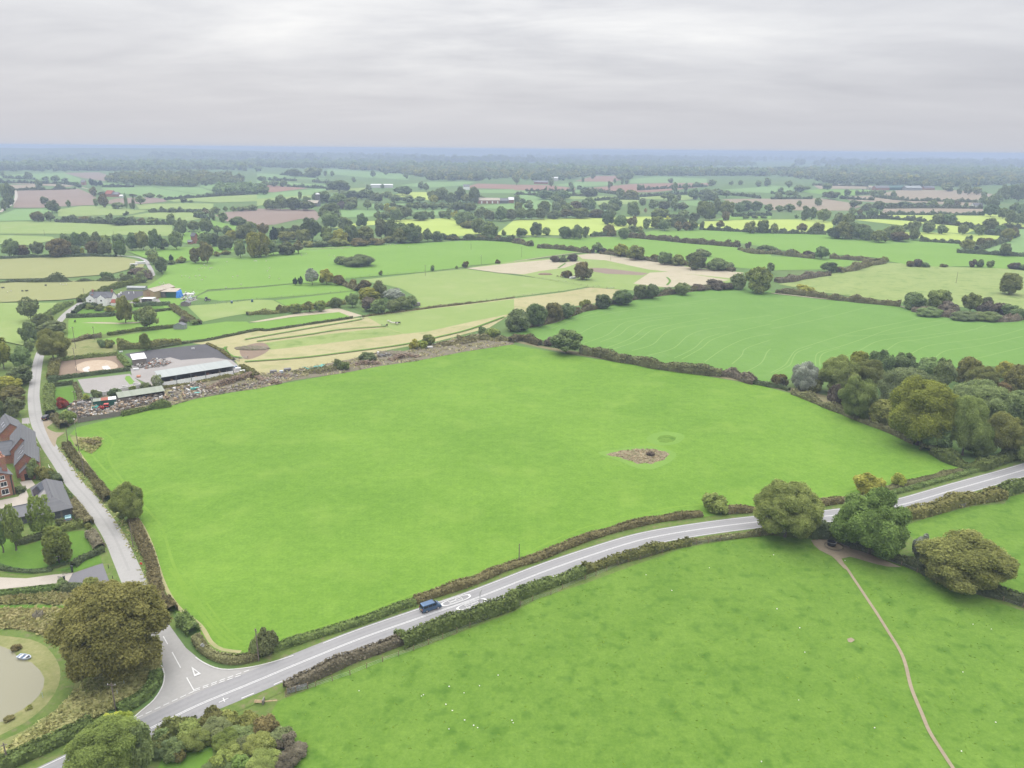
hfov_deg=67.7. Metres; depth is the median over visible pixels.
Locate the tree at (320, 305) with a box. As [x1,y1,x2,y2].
[314,300,325,311]
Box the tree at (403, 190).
[393,186,411,193]
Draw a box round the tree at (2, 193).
[0,183,4,197]
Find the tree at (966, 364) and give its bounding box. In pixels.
[955,356,983,383]
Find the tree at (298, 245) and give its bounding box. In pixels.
[293,240,302,253]
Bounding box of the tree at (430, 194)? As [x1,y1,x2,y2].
[427,190,435,199]
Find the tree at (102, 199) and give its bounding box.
[97,193,108,206]
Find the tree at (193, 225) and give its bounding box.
[187,220,198,229]
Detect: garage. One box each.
[0,500,42,526]
[30,478,72,521]
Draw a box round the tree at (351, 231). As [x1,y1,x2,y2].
[344,225,358,242]
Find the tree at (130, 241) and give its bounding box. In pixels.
[125,232,137,248]
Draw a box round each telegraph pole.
[107,683,116,710]
[254,628,259,661]
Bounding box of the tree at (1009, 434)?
[987,411,1023,450]
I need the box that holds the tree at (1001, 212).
[998,207,1009,218]
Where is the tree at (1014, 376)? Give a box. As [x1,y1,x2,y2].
[1003,364,1023,390]
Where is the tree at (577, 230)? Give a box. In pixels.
[571,224,582,238]
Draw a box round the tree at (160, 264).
[154,256,166,271]
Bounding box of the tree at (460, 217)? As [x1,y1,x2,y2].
[454,212,467,224]
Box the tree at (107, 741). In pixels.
[62,713,142,767]
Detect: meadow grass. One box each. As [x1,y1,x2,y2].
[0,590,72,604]
[0,604,61,635]
[0,635,162,753]
[77,436,103,452]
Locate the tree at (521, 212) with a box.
[515,207,527,217]
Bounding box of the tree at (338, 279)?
[333,275,344,284]
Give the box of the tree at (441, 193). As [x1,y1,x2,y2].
[434,187,447,200]
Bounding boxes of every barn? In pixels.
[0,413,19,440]
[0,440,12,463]
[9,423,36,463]
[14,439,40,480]
[111,192,119,196]
[143,283,174,298]
[308,200,320,206]
[371,184,392,187]
[478,198,499,203]
[500,198,508,202]
[508,197,513,202]
[534,180,547,183]
[872,186,889,189]
[888,185,903,189]
[902,186,921,189]
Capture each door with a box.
[20,517,29,523]
[53,511,60,519]
[62,509,70,515]
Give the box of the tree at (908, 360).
[894,352,917,368]
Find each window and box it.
[0,481,7,487]
[1,488,9,495]
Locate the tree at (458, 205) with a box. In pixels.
[452,201,463,210]
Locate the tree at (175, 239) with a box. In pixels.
[168,230,182,248]
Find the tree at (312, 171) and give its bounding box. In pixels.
[303,167,322,176]
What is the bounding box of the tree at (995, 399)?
[952,379,1013,419]
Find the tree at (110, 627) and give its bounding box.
[43,579,172,683]
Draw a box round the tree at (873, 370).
[857,359,885,385]
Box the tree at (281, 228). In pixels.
[276,226,289,233]
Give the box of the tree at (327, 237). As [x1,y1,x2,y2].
[322,232,333,241]
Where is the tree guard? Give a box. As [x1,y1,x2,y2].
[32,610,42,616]
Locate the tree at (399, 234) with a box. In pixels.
[393,227,408,242]
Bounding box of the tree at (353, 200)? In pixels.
[345,197,357,207]
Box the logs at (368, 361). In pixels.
[354,359,381,365]
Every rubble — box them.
[67,399,97,417]
[90,405,118,415]
[114,392,168,410]
[136,358,171,368]
[168,381,207,399]
[180,291,197,300]
[183,383,257,398]
[258,372,300,385]
[377,351,390,356]
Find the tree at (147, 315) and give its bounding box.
[137,306,158,326]
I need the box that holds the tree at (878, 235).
[870,230,888,241]
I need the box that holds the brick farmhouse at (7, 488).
[0,451,15,497]
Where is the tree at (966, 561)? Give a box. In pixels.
[915,528,1020,594]
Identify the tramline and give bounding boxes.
[528,298,1022,372]
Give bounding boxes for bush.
[3,714,15,722]
[10,644,22,650]
[24,341,34,351]
[24,457,39,478]
[25,704,32,710]
[34,466,53,479]
[48,470,56,478]
[55,577,67,588]
[56,397,68,408]
[58,409,76,424]
[81,394,89,400]
[82,576,98,584]
[84,523,91,528]
[85,303,93,308]
[90,389,101,397]
[94,304,104,310]
[97,339,104,347]
[99,272,114,277]
[104,306,114,311]
[104,339,114,347]
[106,388,121,398]
[128,264,136,270]
[135,268,149,277]
[139,382,150,387]
[141,276,147,282]
[152,727,168,739]
[154,736,177,758]
[163,739,186,763]
[173,748,186,762]
[175,256,186,262]
[176,717,201,740]
[178,316,187,322]
[180,728,211,751]
[190,319,198,324]
[199,705,222,726]
[201,715,231,742]
[201,758,231,767]
[207,748,231,767]
[211,726,238,750]
[219,739,249,763]
[220,250,230,254]
[221,709,238,725]
[230,754,249,767]
[232,721,254,737]
[235,735,248,750]
[237,710,259,726]
[242,730,274,755]
[245,747,281,767]
[248,632,260,655]
[253,713,279,733]
[257,626,278,656]
[259,735,276,749]
[270,725,292,741]
[274,746,300,767]
[275,730,296,749]
[292,741,307,757]
[302,241,313,246]
[312,240,328,246]
[327,238,349,245]
[333,359,341,368]
[334,256,344,264]
[340,362,349,369]
[343,254,375,266]
[350,238,369,245]
[358,352,376,360]
[368,238,384,244]
[382,236,394,242]
[408,339,419,348]
[419,341,427,348]
[421,334,434,344]
[447,236,459,239]
[460,221,471,227]
[462,261,468,267]
[478,325,485,334]
[485,328,500,336]
[543,336,551,345]
[550,255,559,261]
[560,255,567,261]
[561,270,571,277]
[567,254,577,260]
[579,299,590,306]
[606,230,616,235]
[646,451,654,455]
[693,284,705,290]
[696,248,711,255]
[701,492,728,513]
[706,279,732,289]
[726,262,733,267]
[745,242,751,247]
[757,245,777,250]
[770,374,788,385]
[790,361,818,390]
[796,284,814,290]
[803,250,813,254]
[808,379,823,392]
[827,384,842,405]
[890,472,906,486]
[896,201,914,206]
[906,261,914,266]
[912,533,928,558]
[914,259,922,266]
[916,307,943,316]
[921,262,930,266]
[938,300,960,311]
[950,311,977,320]
[969,259,976,266]
[974,311,1002,321]
[976,237,985,244]
[976,259,983,266]
[976,301,997,311]
[986,260,994,267]
[994,302,1009,314]
[1002,304,1023,319]
[1007,262,1020,268]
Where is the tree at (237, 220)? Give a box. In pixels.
[228,216,246,224]
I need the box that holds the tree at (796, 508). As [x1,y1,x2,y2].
[752,478,825,538]
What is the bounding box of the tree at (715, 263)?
[707,257,726,269]
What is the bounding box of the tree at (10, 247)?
[1,238,18,255]
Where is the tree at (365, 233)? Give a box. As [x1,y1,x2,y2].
[357,226,374,240]
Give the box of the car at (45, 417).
[41,414,49,419]
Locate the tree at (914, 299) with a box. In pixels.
[902,291,927,308]
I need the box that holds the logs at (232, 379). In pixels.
[205,371,266,389]
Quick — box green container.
[93,396,116,405]
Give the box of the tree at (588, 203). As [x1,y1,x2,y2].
[581,197,595,209]
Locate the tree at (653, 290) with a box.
[647,283,659,298]
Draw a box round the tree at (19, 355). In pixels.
[9,345,32,366]
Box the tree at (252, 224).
[246,221,257,231]
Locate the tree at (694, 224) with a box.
[688,220,698,229]
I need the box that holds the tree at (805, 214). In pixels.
[801,205,810,219]
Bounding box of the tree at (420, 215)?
[412,211,426,219]
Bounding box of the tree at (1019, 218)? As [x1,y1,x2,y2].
[1013,212,1023,223]
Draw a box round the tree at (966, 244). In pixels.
[959,239,975,248]
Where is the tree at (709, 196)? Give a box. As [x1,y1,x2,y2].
[698,191,720,201]
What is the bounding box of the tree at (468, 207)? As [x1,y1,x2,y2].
[463,203,476,211]
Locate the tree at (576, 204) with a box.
[570,201,581,208]
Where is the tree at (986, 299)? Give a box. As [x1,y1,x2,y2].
[982,296,993,303]
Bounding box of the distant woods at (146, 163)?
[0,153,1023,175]
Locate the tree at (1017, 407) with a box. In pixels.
[1006,390,1023,419]
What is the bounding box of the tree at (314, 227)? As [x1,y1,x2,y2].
[300,217,321,240]
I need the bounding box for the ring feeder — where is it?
[827,539,836,546]
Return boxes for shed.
[116,385,164,399]
[126,286,147,289]
[160,288,180,297]
[173,322,186,328]
[181,300,190,305]
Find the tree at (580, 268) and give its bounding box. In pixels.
[574,261,588,279]
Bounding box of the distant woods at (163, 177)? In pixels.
[104,168,244,185]
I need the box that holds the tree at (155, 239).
[148,228,162,249]
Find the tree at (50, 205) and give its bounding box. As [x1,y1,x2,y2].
[44,200,58,212]
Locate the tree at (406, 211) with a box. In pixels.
[397,206,411,218]
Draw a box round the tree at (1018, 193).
[1012,183,1023,200]
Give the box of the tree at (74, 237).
[70,232,81,246]
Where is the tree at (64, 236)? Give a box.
[60,233,71,242]
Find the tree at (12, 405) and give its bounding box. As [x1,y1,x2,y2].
[3,396,25,415]
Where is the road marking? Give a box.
[40,464,1023,767]
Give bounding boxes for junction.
[120,570,268,719]
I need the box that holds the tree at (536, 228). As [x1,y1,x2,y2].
[530,222,541,235]
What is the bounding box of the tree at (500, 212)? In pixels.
[495,206,506,220]
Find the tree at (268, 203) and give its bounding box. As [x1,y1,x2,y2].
[263,199,274,208]
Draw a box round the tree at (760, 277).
[745,266,772,292]
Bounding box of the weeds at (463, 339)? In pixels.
[437,336,476,345]
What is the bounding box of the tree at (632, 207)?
[627,201,638,215]
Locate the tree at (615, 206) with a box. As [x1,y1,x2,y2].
[608,203,620,210]
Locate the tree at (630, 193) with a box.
[623,190,638,197]
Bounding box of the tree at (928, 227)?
[922,221,935,232]
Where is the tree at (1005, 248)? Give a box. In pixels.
[999,243,1011,254]
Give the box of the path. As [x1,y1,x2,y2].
[831,551,954,767]
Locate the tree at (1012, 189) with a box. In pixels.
[1009,185,1014,198]
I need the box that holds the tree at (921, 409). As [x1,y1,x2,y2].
[887,375,959,445]
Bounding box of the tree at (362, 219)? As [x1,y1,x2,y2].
[356,213,367,225]
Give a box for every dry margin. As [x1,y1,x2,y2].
[77,451,241,652]
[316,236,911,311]
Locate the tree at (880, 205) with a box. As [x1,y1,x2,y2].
[873,201,884,209]
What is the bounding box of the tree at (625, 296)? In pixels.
[612,289,633,304]
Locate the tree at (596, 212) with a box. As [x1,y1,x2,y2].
[590,209,603,216]
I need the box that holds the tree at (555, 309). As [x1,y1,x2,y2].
[545,302,562,319]
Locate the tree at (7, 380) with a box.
[0,376,22,390]
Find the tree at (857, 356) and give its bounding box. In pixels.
[850,351,869,362]
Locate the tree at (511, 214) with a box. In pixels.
[506,209,516,219]
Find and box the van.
[419,599,441,612]
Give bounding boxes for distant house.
[105,190,114,196]
[463,184,469,189]
[922,186,934,189]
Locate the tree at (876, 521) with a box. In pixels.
[829,487,912,559]
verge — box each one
[16,459,1023,767]
[20,283,146,583]
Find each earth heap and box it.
[234,345,270,349]
[374,350,409,355]
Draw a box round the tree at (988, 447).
[964,426,996,456]
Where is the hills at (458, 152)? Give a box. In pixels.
[187,148,949,158]
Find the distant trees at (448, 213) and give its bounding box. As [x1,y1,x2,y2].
[0,170,1019,309]
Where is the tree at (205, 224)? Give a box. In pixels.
[198,217,212,232]
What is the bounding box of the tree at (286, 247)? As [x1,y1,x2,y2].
[278,241,295,253]
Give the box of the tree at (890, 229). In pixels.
[883,225,905,239]
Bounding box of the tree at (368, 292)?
[358,287,379,300]
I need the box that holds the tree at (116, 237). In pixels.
[111,233,125,244]
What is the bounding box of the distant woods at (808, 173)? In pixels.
[349,162,1023,186]
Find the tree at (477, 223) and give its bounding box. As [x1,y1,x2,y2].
[471,217,484,232]
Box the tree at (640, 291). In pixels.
[633,284,647,298]
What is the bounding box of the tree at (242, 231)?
[235,223,256,239]
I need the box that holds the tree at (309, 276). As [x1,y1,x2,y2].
[305,268,318,284]
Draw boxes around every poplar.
[124,193,127,207]
[131,196,134,208]
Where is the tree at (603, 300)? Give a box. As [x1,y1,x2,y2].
[595,294,611,307]
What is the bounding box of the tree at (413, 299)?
[407,295,417,307]
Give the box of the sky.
[0,0,1023,157]
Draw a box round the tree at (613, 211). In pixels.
[608,208,616,214]
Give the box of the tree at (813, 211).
[810,206,817,219]
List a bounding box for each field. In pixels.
[0,173,80,182]
[0,209,52,220]
[0,221,172,235]
[0,235,53,244]
[0,256,144,278]
[0,275,176,720]
[0,281,116,301]
[0,303,56,344]
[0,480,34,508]
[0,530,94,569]
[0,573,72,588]
[0,592,161,750]
[0,604,63,608]
[0,629,74,740]
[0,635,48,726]
[4,555,101,574]
[11,185,34,188]
[13,183,71,186]
[13,189,95,207]
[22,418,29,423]
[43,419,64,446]
[54,387,76,403]
[58,206,146,215]
[59,356,127,374]
[66,172,105,180]
[66,339,116,355]
[68,310,188,337]
[68,345,965,654]
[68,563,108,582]
[69,334,513,425]
[70,434,85,448]
[75,306,163,313]
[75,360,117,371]
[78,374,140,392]
[88,322,138,323]
[102,187,196,197]
[103,322,249,343]
[109,197,165,203]
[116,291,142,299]
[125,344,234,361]
[125,376,133,383]
[127,212,200,220]
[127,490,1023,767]
[128,247,233,260]
[129,297,197,302]
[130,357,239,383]
[136,203,213,208]
[147,240,580,311]
[157,187,210,193]
[158,745,212,767]
[169,194,256,201]
[182,232,202,242]
[188,300,283,320]
[196,287,618,372]
[197,283,356,300]
[200,182,230,189]
[211,220,235,229]
[215,209,319,224]
[240,343,268,358]
[250,312,348,328]
[252,308,361,321]
[257,173,324,178]
[257,179,326,186]
[257,189,325,198]
[257,195,311,205]
[265,328,402,349]
[267,185,304,191]
[271,535,1023,767]
[276,291,356,305]
[327,169,409,179]
[327,188,364,192]
[334,218,480,235]
[341,210,381,216]
[364,269,585,307]
[368,299,513,333]
[395,192,428,199]
[401,182,471,186]
[411,209,450,214]
[468,259,579,273]
[470,183,513,188]
[471,216,688,234]
[471,253,743,290]
[477,204,513,208]
[479,189,513,192]
[512,288,1023,382]
[514,185,574,189]
[514,190,579,193]
[514,195,551,208]
[515,237,861,269]
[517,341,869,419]
[549,196,611,199]
[557,182,613,186]
[577,176,619,181]
[578,253,742,277]
[589,183,707,191]
[592,268,646,274]
[596,200,638,204]
[599,446,675,468]
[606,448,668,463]
[630,177,706,182]
[633,272,726,286]
[640,195,692,199]
[644,229,1023,268]
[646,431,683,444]
[657,435,675,442]
[679,200,709,205]
[698,219,832,231]
[715,216,770,219]
[723,198,860,210]
[725,186,770,192]
[771,186,793,191]
[780,263,1023,308]
[802,189,870,195]
[814,184,869,188]
[848,196,971,205]
[860,219,973,232]
[879,214,1023,226]
[882,208,982,212]
[884,190,991,199]
[905,232,999,241]
[906,494,1023,592]
[984,229,1023,252]
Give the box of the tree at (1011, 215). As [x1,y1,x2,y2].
[1005,210,1017,222]
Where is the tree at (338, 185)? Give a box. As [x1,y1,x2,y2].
[326,180,350,190]
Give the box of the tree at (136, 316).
[133,309,139,322]
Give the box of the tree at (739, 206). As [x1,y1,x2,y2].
[734,202,745,211]
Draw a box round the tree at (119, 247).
[111,240,126,256]
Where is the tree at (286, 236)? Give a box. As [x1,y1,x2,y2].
[278,231,296,240]
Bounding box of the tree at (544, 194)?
[535,190,553,198]
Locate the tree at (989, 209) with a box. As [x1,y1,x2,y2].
[983,204,1000,216]
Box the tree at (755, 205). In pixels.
[750,200,762,210]
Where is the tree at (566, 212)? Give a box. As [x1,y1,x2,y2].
[560,209,573,216]
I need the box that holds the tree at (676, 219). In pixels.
[669,216,687,226]
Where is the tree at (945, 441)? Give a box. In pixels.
[922,428,952,447]
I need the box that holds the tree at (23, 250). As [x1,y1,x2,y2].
[17,245,29,255]
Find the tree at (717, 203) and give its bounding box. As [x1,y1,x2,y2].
[714,198,722,213]
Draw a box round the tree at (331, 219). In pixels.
[321,210,339,226]
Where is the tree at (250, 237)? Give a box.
[246,231,261,256]
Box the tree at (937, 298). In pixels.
[927,289,952,307]
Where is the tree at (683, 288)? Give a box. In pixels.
[674,282,690,294]
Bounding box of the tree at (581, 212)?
[571,208,589,217]
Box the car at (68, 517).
[63,514,71,520]
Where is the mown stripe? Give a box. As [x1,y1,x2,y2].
[91,430,924,649]
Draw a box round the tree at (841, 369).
[818,354,860,388]
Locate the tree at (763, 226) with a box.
[757,220,769,232]
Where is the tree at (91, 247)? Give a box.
[85,241,97,253]
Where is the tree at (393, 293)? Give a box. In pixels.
[383,288,404,299]
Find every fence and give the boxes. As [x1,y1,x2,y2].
[77,411,119,422]
[285,530,1023,696]
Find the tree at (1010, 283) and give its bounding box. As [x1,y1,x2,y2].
[999,272,1022,293]
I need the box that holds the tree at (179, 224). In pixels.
[173,217,187,232]
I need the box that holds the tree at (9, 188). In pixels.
[4,182,14,196]
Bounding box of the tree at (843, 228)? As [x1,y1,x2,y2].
[835,221,853,238]
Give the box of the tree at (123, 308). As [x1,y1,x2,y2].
[115,295,132,322]
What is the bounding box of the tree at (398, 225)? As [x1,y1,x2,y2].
[393,222,407,241]
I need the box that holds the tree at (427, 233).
[423,228,433,239]
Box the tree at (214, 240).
[211,233,218,245]
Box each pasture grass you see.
[855,566,1023,766]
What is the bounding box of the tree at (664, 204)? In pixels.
[658,201,670,208]
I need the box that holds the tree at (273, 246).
[268,240,279,254]
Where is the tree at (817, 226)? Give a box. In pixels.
[810,222,824,230]
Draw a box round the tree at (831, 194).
[822,191,840,197]
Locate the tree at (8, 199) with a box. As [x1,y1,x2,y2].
[3,193,14,207]
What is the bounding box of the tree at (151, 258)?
[147,254,157,263]
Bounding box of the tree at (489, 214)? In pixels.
[483,210,494,219]
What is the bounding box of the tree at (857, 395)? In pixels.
[837,375,878,418]
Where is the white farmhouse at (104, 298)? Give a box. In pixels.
[86,289,116,305]
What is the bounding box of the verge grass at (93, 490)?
[58,447,148,583]
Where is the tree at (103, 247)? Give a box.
[97,240,111,254]
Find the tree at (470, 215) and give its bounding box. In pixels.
[465,211,475,219]
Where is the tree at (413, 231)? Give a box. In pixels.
[401,223,421,242]
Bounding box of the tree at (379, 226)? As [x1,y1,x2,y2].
[374,217,385,238]
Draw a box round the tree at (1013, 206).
[1009,202,1018,210]
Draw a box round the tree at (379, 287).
[372,280,386,298]
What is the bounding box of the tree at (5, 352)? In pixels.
[0,337,10,368]
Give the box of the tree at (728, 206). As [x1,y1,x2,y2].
[719,200,734,213]
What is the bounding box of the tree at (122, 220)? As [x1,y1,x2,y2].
[110,216,127,224]
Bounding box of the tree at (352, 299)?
[345,293,358,306]
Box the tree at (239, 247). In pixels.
[233,238,245,257]
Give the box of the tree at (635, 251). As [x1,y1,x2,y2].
[626,245,644,258]
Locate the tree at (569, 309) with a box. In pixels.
[561,303,575,316]
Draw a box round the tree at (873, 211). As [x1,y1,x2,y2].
[866,208,878,216]
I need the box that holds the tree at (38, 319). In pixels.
[31,313,49,326]
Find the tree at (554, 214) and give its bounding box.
[546,210,561,218]
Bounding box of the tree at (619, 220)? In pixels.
[614,215,626,225]
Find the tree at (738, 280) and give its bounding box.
[730,273,746,289]
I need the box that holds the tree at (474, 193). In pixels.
[468,186,479,202]
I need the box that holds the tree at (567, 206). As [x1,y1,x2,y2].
[561,203,574,209]
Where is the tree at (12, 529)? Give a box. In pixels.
[0,503,23,550]
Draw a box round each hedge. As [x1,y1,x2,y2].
[0,178,81,186]
[0,253,117,258]
[0,272,133,282]
[0,566,52,573]
[0,583,55,595]
[0,714,93,767]
[3,174,35,179]
[14,184,75,190]
[14,486,24,493]
[15,531,42,545]
[16,486,26,493]
[35,315,53,331]
[42,382,55,413]
[43,300,73,314]
[45,357,60,377]
[47,374,57,382]
[49,412,68,428]
[51,473,63,483]
[53,380,72,386]
[54,216,170,224]
[54,518,77,525]
[58,367,130,379]
[60,518,83,531]
[60,582,82,592]
[61,440,111,501]
[63,351,117,360]
[64,485,74,498]
[66,312,114,317]
[69,546,105,566]
[70,332,101,341]
[70,496,93,525]
[71,302,97,312]
[72,381,82,399]
[76,277,142,302]
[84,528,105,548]
[102,183,134,186]
[106,324,173,335]
[114,308,170,315]
[116,338,181,349]
[116,353,131,367]
[116,668,163,711]
[120,398,171,416]
[126,516,178,609]
[127,267,153,279]
[133,301,169,306]
[148,206,207,212]
[151,316,352,349]
[151,715,199,748]
[162,370,244,388]
[164,191,257,199]
[169,303,201,323]
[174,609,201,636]
[191,632,257,665]
[193,214,209,219]
[206,342,234,359]
[239,364,258,378]
[246,300,346,315]
[268,177,296,180]
[273,597,416,652]
[280,172,315,176]
[282,632,403,693]
[287,183,325,188]
[312,178,328,182]
[332,280,357,289]
[362,297,514,316]
[393,628,405,634]
[398,589,519,648]
[412,510,703,604]
[442,233,514,241]
[456,333,507,340]
[505,564,586,600]
[508,333,542,345]
[510,282,733,331]
[512,239,534,245]
[514,191,584,195]
[525,188,574,191]
[537,244,594,253]
[577,185,616,194]
[579,344,722,376]
[581,536,691,573]
[590,229,608,236]
[594,196,639,200]
[599,251,735,271]
[628,232,740,246]
[637,191,760,198]
[639,183,707,189]
[651,213,678,217]
[690,528,771,543]
[699,224,770,232]
[721,367,757,384]
[726,493,864,513]
[731,211,771,216]
[737,247,771,253]
[753,380,790,390]
[770,190,793,193]
[770,228,825,234]
[770,248,814,258]
[771,195,812,198]
[774,270,831,282]
[775,288,901,306]
[791,388,914,444]
[811,520,838,540]
[812,183,867,186]
[829,253,877,261]
[835,258,886,272]
[839,195,874,199]
[849,541,927,576]
[853,212,936,223]
[860,189,885,194]
[873,194,979,202]
[880,209,984,215]
[884,203,982,208]
[885,467,963,489]
[890,468,979,494]
[906,486,1008,520]
[911,306,1023,321]
[913,439,935,449]
[919,235,960,243]
[928,446,1018,471]
[928,573,1023,606]
[941,221,1023,228]
[957,248,1023,256]
[968,223,1001,235]
[973,237,1007,249]
[997,477,1023,496]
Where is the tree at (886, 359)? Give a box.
[869,349,896,371]
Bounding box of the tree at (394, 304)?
[386,299,400,310]
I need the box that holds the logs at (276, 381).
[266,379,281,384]
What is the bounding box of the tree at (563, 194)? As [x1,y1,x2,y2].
[554,190,570,198]
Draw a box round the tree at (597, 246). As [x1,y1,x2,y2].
[592,242,602,252]
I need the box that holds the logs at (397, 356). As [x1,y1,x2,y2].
[387,352,420,360]
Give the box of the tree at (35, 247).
[28,241,44,253]
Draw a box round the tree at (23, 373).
[5,365,32,382]
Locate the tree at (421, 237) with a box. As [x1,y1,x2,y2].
[413,233,423,241]
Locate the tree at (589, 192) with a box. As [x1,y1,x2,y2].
[580,189,598,196]
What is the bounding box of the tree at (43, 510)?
[25,494,54,531]
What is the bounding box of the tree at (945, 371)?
[933,357,957,385]
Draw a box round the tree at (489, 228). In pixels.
[480,221,498,236]
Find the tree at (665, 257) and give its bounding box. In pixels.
[658,251,672,263]
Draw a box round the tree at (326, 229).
[320,226,331,236]
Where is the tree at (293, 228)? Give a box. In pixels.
[288,225,301,232]
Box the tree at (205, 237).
[197,232,212,244]
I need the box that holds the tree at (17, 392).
[0,385,25,403]
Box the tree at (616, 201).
[608,198,622,207]
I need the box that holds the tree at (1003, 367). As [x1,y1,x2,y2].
[995,361,1014,377]
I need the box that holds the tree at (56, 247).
[45,238,71,256]
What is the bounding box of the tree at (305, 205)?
[300,200,315,209]
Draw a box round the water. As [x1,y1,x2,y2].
[0,646,44,721]
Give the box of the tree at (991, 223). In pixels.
[982,217,999,230]
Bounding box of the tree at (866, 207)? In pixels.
[860,203,873,210]
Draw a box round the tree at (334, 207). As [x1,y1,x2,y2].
[317,202,340,216]
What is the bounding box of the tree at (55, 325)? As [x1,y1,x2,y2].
[37,320,66,331]
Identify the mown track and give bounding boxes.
[223,263,670,361]
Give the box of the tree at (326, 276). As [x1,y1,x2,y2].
[319,268,333,283]
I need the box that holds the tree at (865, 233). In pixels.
[858,227,873,239]
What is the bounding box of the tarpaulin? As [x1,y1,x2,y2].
[176,290,182,297]
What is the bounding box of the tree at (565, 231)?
[558,226,571,237]
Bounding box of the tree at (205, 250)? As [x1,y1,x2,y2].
[198,241,213,262]
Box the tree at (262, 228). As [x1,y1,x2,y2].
[256,223,268,233]
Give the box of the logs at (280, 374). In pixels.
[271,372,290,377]
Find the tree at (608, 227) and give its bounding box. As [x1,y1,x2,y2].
[603,224,616,232]
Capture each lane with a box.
[0,190,17,211]
[28,255,154,582]
[33,302,130,570]
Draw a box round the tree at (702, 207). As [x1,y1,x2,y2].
[696,201,714,215]
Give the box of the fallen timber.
[254,697,276,704]
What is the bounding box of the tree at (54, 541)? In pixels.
[40,525,72,565]
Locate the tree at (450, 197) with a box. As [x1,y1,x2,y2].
[445,192,457,202]
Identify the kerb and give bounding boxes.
[134,665,164,716]
[195,655,293,669]
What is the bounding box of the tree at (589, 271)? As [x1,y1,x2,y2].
[584,268,593,277]
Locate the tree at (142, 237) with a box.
[134,231,148,249]
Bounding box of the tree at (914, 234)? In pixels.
[909,229,920,239]
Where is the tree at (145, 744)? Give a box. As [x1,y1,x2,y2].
[129,721,154,767]
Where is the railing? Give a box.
[0,560,70,569]
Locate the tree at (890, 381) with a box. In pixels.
[876,367,937,406]
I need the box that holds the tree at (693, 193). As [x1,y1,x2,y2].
[688,188,698,198]
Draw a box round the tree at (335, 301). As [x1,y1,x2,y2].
[329,297,341,306]
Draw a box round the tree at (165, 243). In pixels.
[160,238,169,248]
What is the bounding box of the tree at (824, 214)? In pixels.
[817,209,831,220]
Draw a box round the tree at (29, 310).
[16,297,38,319]
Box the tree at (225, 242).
[217,235,233,249]
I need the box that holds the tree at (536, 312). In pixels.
[526,303,547,325]
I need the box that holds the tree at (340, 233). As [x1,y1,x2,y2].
[332,228,348,239]
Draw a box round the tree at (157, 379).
[150,374,163,386]
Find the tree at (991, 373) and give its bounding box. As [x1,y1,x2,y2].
[964,365,1001,386]
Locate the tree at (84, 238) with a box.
[79,231,90,245]
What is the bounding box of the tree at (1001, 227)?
[995,225,1006,231]
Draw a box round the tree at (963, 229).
[958,223,968,233]
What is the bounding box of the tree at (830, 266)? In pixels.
[820,262,837,271]
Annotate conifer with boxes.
[269,227,278,239]
[298,276,302,283]
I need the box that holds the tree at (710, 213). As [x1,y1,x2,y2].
[704,207,715,218]
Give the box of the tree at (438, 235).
[432,231,443,240]
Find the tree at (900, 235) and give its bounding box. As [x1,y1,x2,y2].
[890,231,910,239]
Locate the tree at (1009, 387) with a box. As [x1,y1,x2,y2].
[997,381,1016,392]
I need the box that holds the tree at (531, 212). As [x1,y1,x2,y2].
[527,208,536,218]
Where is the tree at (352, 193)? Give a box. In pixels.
[345,190,359,198]
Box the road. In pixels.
[38,463,1023,767]
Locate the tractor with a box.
[94,403,109,410]
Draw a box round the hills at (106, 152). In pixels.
[0,148,548,162]
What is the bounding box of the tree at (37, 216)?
[29,211,44,220]
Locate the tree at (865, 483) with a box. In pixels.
[852,472,886,494]
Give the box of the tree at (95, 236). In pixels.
[90,231,100,242]
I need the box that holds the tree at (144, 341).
[139,332,150,350]
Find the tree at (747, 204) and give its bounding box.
[741,200,751,210]
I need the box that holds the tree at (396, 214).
[390,209,403,220]
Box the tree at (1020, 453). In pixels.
[1016,420,1023,460]
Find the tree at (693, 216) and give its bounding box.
[687,212,699,220]
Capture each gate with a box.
[58,565,73,578]
[286,682,307,694]
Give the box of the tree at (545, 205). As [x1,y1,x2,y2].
[537,201,550,211]
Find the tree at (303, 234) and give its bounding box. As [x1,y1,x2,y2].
[296,229,310,241]
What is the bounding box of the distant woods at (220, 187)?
[212,181,266,194]
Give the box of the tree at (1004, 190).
[997,184,1010,199]
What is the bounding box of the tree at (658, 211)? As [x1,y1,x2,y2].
[651,208,668,215]
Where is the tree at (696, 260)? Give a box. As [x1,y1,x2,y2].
[685,252,706,268]
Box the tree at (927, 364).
[916,357,938,375]
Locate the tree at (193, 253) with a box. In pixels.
[189,247,198,262]
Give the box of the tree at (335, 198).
[328,193,346,203]
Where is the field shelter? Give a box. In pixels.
[130,353,146,365]
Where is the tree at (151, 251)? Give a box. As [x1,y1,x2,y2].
[145,249,158,255]
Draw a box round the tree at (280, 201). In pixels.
[273,194,286,208]
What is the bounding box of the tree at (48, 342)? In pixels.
[34,328,71,357]
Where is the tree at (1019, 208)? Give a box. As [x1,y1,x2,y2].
[1016,203,1023,212]
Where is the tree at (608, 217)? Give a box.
[601,210,614,223]
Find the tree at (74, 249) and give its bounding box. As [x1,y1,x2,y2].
[69,245,79,253]
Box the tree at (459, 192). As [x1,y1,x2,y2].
[454,186,465,201]
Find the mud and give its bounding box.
[811,539,899,568]
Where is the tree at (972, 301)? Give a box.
[961,292,982,309]
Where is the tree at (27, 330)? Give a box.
[17,321,37,340]
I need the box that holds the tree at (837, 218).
[831,212,843,225]
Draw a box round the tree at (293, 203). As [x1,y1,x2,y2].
[287,197,301,209]

